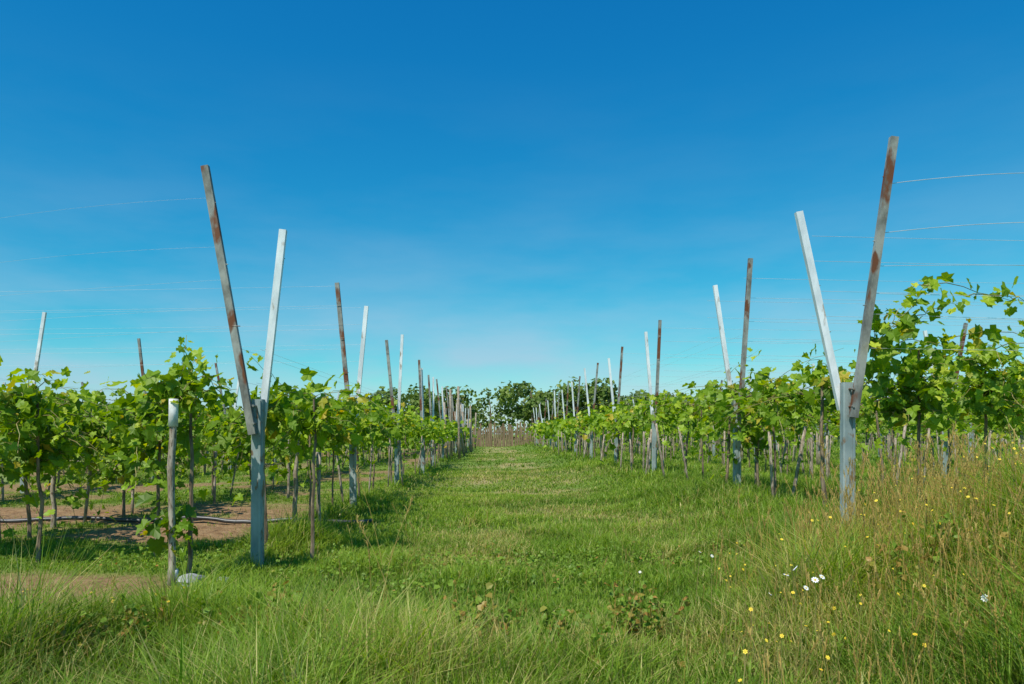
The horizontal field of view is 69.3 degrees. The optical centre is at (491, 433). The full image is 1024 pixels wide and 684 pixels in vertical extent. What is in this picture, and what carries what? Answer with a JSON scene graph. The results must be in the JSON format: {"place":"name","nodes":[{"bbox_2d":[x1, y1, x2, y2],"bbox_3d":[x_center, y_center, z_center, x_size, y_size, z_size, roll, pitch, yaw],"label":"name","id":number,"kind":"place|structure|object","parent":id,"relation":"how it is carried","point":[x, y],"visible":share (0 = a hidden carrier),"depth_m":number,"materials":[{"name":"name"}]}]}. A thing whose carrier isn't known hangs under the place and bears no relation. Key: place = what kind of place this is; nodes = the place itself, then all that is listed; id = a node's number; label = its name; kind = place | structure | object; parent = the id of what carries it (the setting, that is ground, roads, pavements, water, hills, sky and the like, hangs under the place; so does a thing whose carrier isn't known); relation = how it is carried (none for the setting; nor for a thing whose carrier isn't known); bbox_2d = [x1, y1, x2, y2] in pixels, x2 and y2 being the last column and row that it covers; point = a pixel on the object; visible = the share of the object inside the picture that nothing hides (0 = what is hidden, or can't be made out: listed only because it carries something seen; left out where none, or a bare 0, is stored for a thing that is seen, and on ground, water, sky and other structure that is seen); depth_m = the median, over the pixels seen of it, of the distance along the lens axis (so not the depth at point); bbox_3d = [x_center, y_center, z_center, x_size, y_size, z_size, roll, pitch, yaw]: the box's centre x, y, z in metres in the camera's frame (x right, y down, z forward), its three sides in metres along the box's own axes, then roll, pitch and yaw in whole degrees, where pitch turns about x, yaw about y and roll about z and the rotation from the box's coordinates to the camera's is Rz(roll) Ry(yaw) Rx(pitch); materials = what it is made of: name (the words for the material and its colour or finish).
{"place":"outdoors","nodes":[
{"label":"outdoors","id":0,"kind":"place"},
{"bbox_2d":[0,434,1013,683],"bbox_3d":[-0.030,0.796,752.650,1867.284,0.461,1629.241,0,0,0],"label":"ground","id":1,"kind":"structure","parent":0,"point":[218,530],"depth_m":8.94,"materials":[{"name":"soil"}]},
{"bbox_2d":[20,312,46,492],"bbox_3d":[-7.546,-0.448,12.168,0.388,3.132,0.170,0,0,-32],"label":"trellis post","id":2,"kind":"object","parent":1,"relation":"on","point":[39,343],"visible":0.32,"depth_m":12.18,"materials":[{"name":"grey metal"}]},
{"bbox_2d":[50,475,56,527],"bbox_3d":[-4.444,0.606,7.502,0.069,0.905,0.073,0,0,0],"label":"wooden stake","id":3,"kind":"object","parent":1,"relation":"on","point":[53,501],"visible":0.49,"depth_m":7.49,"materials":[{"name":"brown wood"}]},
{"bbox_2d":[0,366,119,561],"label":"grapevine","id":4,"kind":"object","parent":1,"relation":"on","point":[24,398],"visible":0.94,"depth_m":5.58,"materials":[{"name":"green plant"}]},
{"bbox_2d":[43,381,224,555],"bbox_3d":[-2.710,0.291,5.831,1.145,1.437,1.100,0,0,0],"label":"grapevine","id":5,"kind":"object","parent":1,"relation":"on","point":[131,439],"visible":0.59,"depth_m":5.74,"materials":[{"name":"green plant"}]},
{"bbox_2d":[137,338,153,477],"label":"trellis post","id":6,"kind":"object","parent":1,"relation":"on","point":[140,356],"visible":0.23,"depth_m":16.09,"materials":[{"name":"wood"}]},
{"bbox_2d":[0,411,328,490],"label":"grapevine row","id":7,"kind":"object","parent":1,"relation":"on","point":[1,485],"visible":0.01,"depth_m":15.78,"materials":[{"name":"green plant"}]},
{"bbox_2d":[111,335,234,573],"bbox_3d":[-2.055,0.178,5.006,0.725,1.664,0.766,0,0,0],"label":"grapevine","id":8,"kind":"object","parent":1,"relation":"on","point":[187,389],"visible":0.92,"depth_m":4.92,"materials":[{"name":"green plant"}]},
{"bbox_2d":[167,399,178,585],"bbox_3d":[-2.070,0.429,4.796,0.074,1.314,0.075,0,0,0],"label":"wooden stake","id":9,"kind":"object","parent":1,"relation":"on","point":[173,418],"visible":0.79,"depth_m":4.78,"materials":[{"name":"grey wood"}]},
{"bbox_2d":[134,424,197,560],"bbox_3d":[-2.148,0.381,4.878,0.451,0.899,0.401,0,0,0],"label":"climbing vine","id":10,"kind":"object","parent":9,"relation":"attached to","point":[158,544],"visible":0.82,"depth_m":4.85,"materials":[{"name":"green plant"}]},
{"bbox_2d":[0,516,372,523],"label":"irrigation hose","id":11,"kind":"object","parent":1,"relation":"on","point":[135,520],"visible":0.69,"depth_m":7.91,"materials":[{"name":"black plastic"}]},
{"bbox_2d":[176,573,205,587],"bbox_3d":[-1.931,0.959,4.749,0.180,0.127,0.182,0,0,0],"label":"rock","id":12,"kind":"object","parent":1,"relation":"on","point":[196,575],"visible":0.27,"depth_m":4.70,"materials":[{"name":"grey stone"}]},
{"bbox_2d":[0,355,436,551],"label":"grapevine row","id":13,"kind":"object","parent":1,"relation":"on","point":[92,426],"visible":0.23,"depth_m":7.91,"materials":[{"name":"green plant"}]},
{"bbox_2d":[214,363,238,468],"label":"trellis post","id":14,"kind":"object","parent":1,"relation":"on","point":[220,390],"visible":0.33,"depth_m":20.54,"materials":[{"name":"grey wood"}]},
{"bbox_2d":[200,165,286,566],"bbox_3d":[-1.825,-0.411,5.462,0.609,3.108,0.182,0,0,-23],"label":"trellis post","id":15,"kind":"object","parent":1,"relation":"on","point":[255,412],"visible":0.94,"depth_m":5.46,"materials":[{"name":"grey metal"}]},
{"bbox_2d":[287,440,290,498],"bbox_3d":[-3.000,0.561,10.901,0.070,1.001,0.056,0,0,0],"label":"wooden stake","id":16,"kind":"object","parent":1,"relation":"on","point":[288,482],"visible":0.43,"depth_m":10.88,"materials":[{"name":"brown wood"}]},
{"bbox_2d":[292,441,298,522],"bbox_3d":[-2.093,0.580,7.906,0.077,1.003,0.062,0,0,0],"label":"wooden stake","id":17,"kind":"object","parent":1,"relation":"on","point":[295,492],"visible":0.56,"depth_m":7.89,"materials":[{"name":"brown wood"}]},
{"bbox_2d":[265,372,377,558],"bbox_3d":[-1.408,0.252,5.821,0.871,1.554,0.797,0,0,-41],"label":"grapevine","id":18,"kind":"object","parent":1,"relation":"on","point":[311,421],"visible":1,"depth_m":5.77,"materials":[{"name":"green plant"}]},
{"bbox_2d":[182,343,479,549],"bbox_3d":[-1.837,0.118,28.859,2.338,1.821,46.489,0,0,0],"label":"grapevine row","id":19,"kind":"object","parent":1,"relation":"on","point":[387,426],"visible":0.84,"depth_m":8.01,"materials":[{"name":"green plant"}]},
{"bbox_2d":[335,282,368,507],"bbox_3d":[-1.810,-0.409,9.589,0.437,3.087,0.175,0,0,-29],"label":"trellis post","id":20,"kind":"object","parent":1,"relation":"on","point":[352,481],"visible":0.63,"depth_m":9.56,"materials":[{"name":"grey metal"}]},
{"bbox_2d":[385,334,403,481],"bbox_3d":[-1.826,-0.366,13.926,0.367,3.031,0.169,0,0,-33],"label":"trellis post","id":21,"kind":"object","parent":1,"relation":"on","point":[396,465],"visible":0.59,"depth_m":13.91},
{"bbox_2d":[418,360,423,473],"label":"trellis post","id":22,"kind":"object","parent":1,"relation":"on","point":[420,373],"visible":0.66,"depth_m":18.25,"materials":[{"name":"grey wood"}]},
{"bbox_2d":[428,375,433,465],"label":"trellis post","id":23,"kind":"object","parent":1,"relation":"on","point":[432,412],"visible":0.52,"depth_m":22.61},
{"bbox_2d":[436,379,443,458],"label":"trellis post","id":24,"kind":"object","parent":1,"relation":"on","point":[440,412],"visible":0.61,"depth_m":26.95,"materials":[{"name":"wood"}]},
{"bbox_2d":[446,387,449,421],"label":"trellis post","id":25,"kind":"object","parent":1,"relation":"on","point":[447,403],"visible":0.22,"depth_m":31.27,"materials":[{"name":"grey wood"}]},
{"bbox_2d":[452,394,456,452],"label":"trellis post","id":26,"kind":"object","parent":1,"relation":"on","point":[456,420],"visible":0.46,"depth_m":35.65,"materials":[{"name":"wood"}]},
{"bbox_2d":[443,386,476,459],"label":"old timber posts","id":27,"kind":"object","parent":1,"relation":"on","point":[462,444],"visible":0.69,"depth_m":30.85,"materials":[{"name":"grey wood"}]},
{"bbox_2d":[467,408,468,445],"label":"trellis post","id":28,"kind":"object","parent":1,"relation":"on","point":[468,420],"visible":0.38,"depth_m":53.07,"materials":[{"name":"wood"}]},
{"bbox_2d":[0,511,1009,682],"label":"broadleaf weeds","id":29,"kind":"object","parent":1,"relation":"on","point":[648,620],"visible":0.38,"depth_m":3.26,"materials":[{"name":"green plant"}]},
{"bbox_2d":[472,422,546,446],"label":"bamboo fence","id":30,"kind":"object","parent":1,"relation":"on","point":[500,432],"visible":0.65,"depth_m":55.98,"materials":[{"name":"brown wood"}]},
{"bbox_2d":[0,411,1023,683],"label":"grass","id":31,"kind":"structure","parent":1,"relation":"on","point":[266,655],"depth_m":3.43,"materials":[{"name":"green plant"}]},
{"bbox_2d":[0,423,1023,537],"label":"vineyard support stakes","id":32,"kind":"object","parent":1,"relation":"on","point":[649,445],"visible":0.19,"depth_m":13.41,"materials":[{"name":"wood"}]},
{"bbox_2d":[0,173,1023,418],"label":"trellis wires","id":33,"kind":"object","parent":1,"relation":"on","point":[624,353],"visible":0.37,"depth_m":9.43,"materials":[{"name":"grey metal"}]},
{"bbox_2d":[7,442,1023,683],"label":"yellow wildflowers","id":34,"kind":"object","parent":1,"relation":"on","point":[833,607],"visible":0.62,"depth_m":3.07,"materials":[{"name":"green plant"}]},
{"bbox_2d":[45,376,1007,440],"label":"distant trees","id":35,"kind":"object","parent":1,"relation":"on","point":[508,402],"visible":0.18,"depth_m":81.07,"materials":[{"name":"green plant"}]},
{"bbox_2d":[539,398,546,438],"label":"trellis post","id":36,"kind":"object","parent":1,"relation":"on","point":[545,413],"visible":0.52,"depth_m":45.04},
{"bbox_2d":[75,414,1023,445],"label":"distant bushes","id":37,"kind":"object","parent":1,"relation":"on","point":[627,440],"visible":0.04,"depth_m":65.81,"materials":[{"name":"green plant"}]},
{"bbox_2d":[547,399,553,446],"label":"trellis post","id":38,"kind":"object","parent":1,"relation":"on","point":[552,414],"visible":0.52,"depth_m":40.62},
{"bbox_2d":[554,391,559,447],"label":"trellis post","id":39,"kind":"object","parent":1,"relation":"on","point":[555,411],"visible":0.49,"depth_m":36.16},
{"bbox_2d":[561,382,568,447],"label":"trellis post","id":40,"kind":"object","parent":1,"relation":"on","point":[566,408],"visible":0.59,"depth_m":31.70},
{"bbox_2d":[571,376,580,452],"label":"trellis post","id":41,"kind":"object","parent":1,"relation":"on","point":[575,443],"visible":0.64,"depth_m":27.27,"materials":[{"name":"grey wood"}]},
{"bbox_2d":[584,363,598,457],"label":"trellis post","id":42,"kind":"object","parent":1,"relation":"on","point":[591,443],"visible":0.64,"depth_m":22.82,"materials":[{"name":"grey wood"}]},
{"bbox_2d":[608,347,622,459],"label":"trellis post","id":43,"kind":"object","parent":1,"relation":"on","point":[613,408],"visible":0.57,"depth_m":18.36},
{"bbox_2d":[644,320,661,470],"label":"trellis post","id":44,"kind":"object","parent":1,"relation":"on","point":[654,449],"visible":0.71,"depth_m":13.91,"materials":[{"name":"grey metal"}]},
{"bbox_2d":[702,380,722,456],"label":"trellis post","id":45,"kind":"object","parent":1,"relation":"on","point":[713,448],"visible":0.19,"depth_m":25.77,"materials":[{"name":"grey wood"}]},
{"bbox_2d":[517,344,921,506],"bbox_3d":[3.131,0.082,29.453,2.944,2.466,46.152,0,0,0],"label":"grapevine row","id":46,"kind":"object","parent":1,"relation":"on","point":[789,397],"visible":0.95,"depth_m":8.92,"materials":[{"name":"green plant"}]},
{"bbox_2d":[713,258,752,485],"bbox_3d":[3.060,-0.625,9.390,0.494,3.154,0.170,0,0,32],"label":"trellis post","id":47,"kind":"object","parent":1,"relation":"on","point":[737,452],"visible":0.69,"depth_m":9.33,"materials":[{"name":"grey metal"}]},
{"bbox_2d":[719,378,803,484],"bbox_3d":[3.317,0.030,9.335,1.054,1.593,0.995,0,0,0],"label":"grapevine","id":48,"kind":"object","parent":1,"relation":"on","point":[752,432],"visible":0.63,"depth_m":9.27,"materials":[{"name":"green plant"}]},
{"bbox_2d":[572,351,1023,483],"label":"grapevine row","id":49,"kind":"object","parent":1,"relation":"on","point":[864,427],"visible":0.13,"depth_m":11.09,"materials":[{"name":"green plant"}]},
{"bbox_2d":[596,375,1023,468],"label":"grapevine row","id":50,"kind":"object","parent":1,"relation":"on","point":[969,416],"visible":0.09,"depth_m":14.09,"materials":[{"name":"green plant"}]},
{"bbox_2d":[639,551,987,682],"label":"white daisies","id":51,"kind":"object","parent":1,"relation":"on","point":[815,581],"visible":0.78,"depth_m":2.72,"materials":[{"name":"green plant"}]},
{"bbox_2d":[812,364,838,466],"bbox_3d":[7.688,-0.346,16.995,0.626,2.562,0.190,0,0,0],"label":"trellis post","id":52,"kind":"object","parent":1,"relation":"on","point":[824,427],"visible":0.16,"depth_m":16.97,"materials":[{"name":"wood"}]},
{"bbox_2d":[672,409,1011,469],"bbox_3d":[10.186,-0.053,31.103,2.442,1.944,42.216,0,0,0],"label":"grapevine row","id":53,"kind":"object","parent":1,"relation":"on","point":[981,435],"visible":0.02,"depth_m":19.14,"materials":[{"name":"green plant"}]},
{"bbox_2d":[794,136,898,521],"bbox_3d":[2.628,-0.608,5.502,0.700,3.112,0.176,0,0,28],"label":"trellis post","id":54,"kind":"object","parent":1,"relation":"on","point":[847,396],"visible":0.88,"depth_m":5.46,"materials":[{"name":"grey metal"}]},
{"bbox_2d":[678,419,1019,458],"bbox_3d":[12.688,-0.109,31.723,2.700,1.922,40.770,0,0,0],"label":"grapevine row","id":55,"kind":"object","parent":1,"relation":"on","point":[868,436],"visible":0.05,"depth_m":23.41,"materials":[{"name":"green plant"}]},
{"bbox_2d":[762,421,1018,455],"bbox_3d":[17.351,-0.089,34.104,2.582,2.290,36.905,0,0,0],"label":"grapevine row","id":56,"kind":"object","parent":1,"relation":"on","point":[975,432],"visible":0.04,"depth_m":29.55,"materials":[{"name":"green plant"}]},
{"bbox_2d":[831,427,1023,441],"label":"grapevine row","id":57,"kind":"object","parent":1,"relation":"on","point":[931,432],"visible":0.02,"depth_m":37.39,"materials":[{"name":"green plant"}]},
{"bbox_2d":[838,272,1023,505],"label":"grapevine","id":58,"kind":"object","parent":1,"relation":"on","point":[911,368],"visible":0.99,"depth_m":5.68,"materials":[{"name":"green plant"}]},
{"bbox_2d":[923,323,967,473],"bbox_3d":[7.720,-0.464,12.595,0.690,2.840,0.190,0,0,0],"label":"trellis post","id":59,"kind":"object","parent":1,"relation":"on","point":[962,342],"visible":0.22,"depth_m":12.56,"materials":[{"name":"grey metal"}]},
{"bbox_2d":[957,383,973,460],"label":"trellis post","id":60,"kind":"object","parent":1,"relation":"on","point":[971,436],"visible":0.09,"depth_m":19.36,"materials":[{"name":"wood"}]},
{"bbox_2d":[924,328,1023,495],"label":"grapevine","id":61,"kind":"object","parent":1,"relation":"on","point":[993,403],"visible":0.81,"depth_m":6.21,"materials":[{"name":"green plant"}]},
{"bbox_2d":[943,344,1023,455],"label":"grapevine","id":62,"kind":"object","parent":1,"relation":"on","point":[1009,370],"visible":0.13,"depth_m":7.00,"materials":[{"name":"green plant"}]},
{"bbox_2d":[0,0,1023,433],"label":"sky","id":63,"kind":"structure","parent":0,"point":[516,191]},
{"bbox_2d":[73,420,1023,683],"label":"tall grass","id":64,"kind":"structure","parent":0,"point":[895,508],"depth_m":3.38,"materials":[{"name":"green plant"}]}
]}

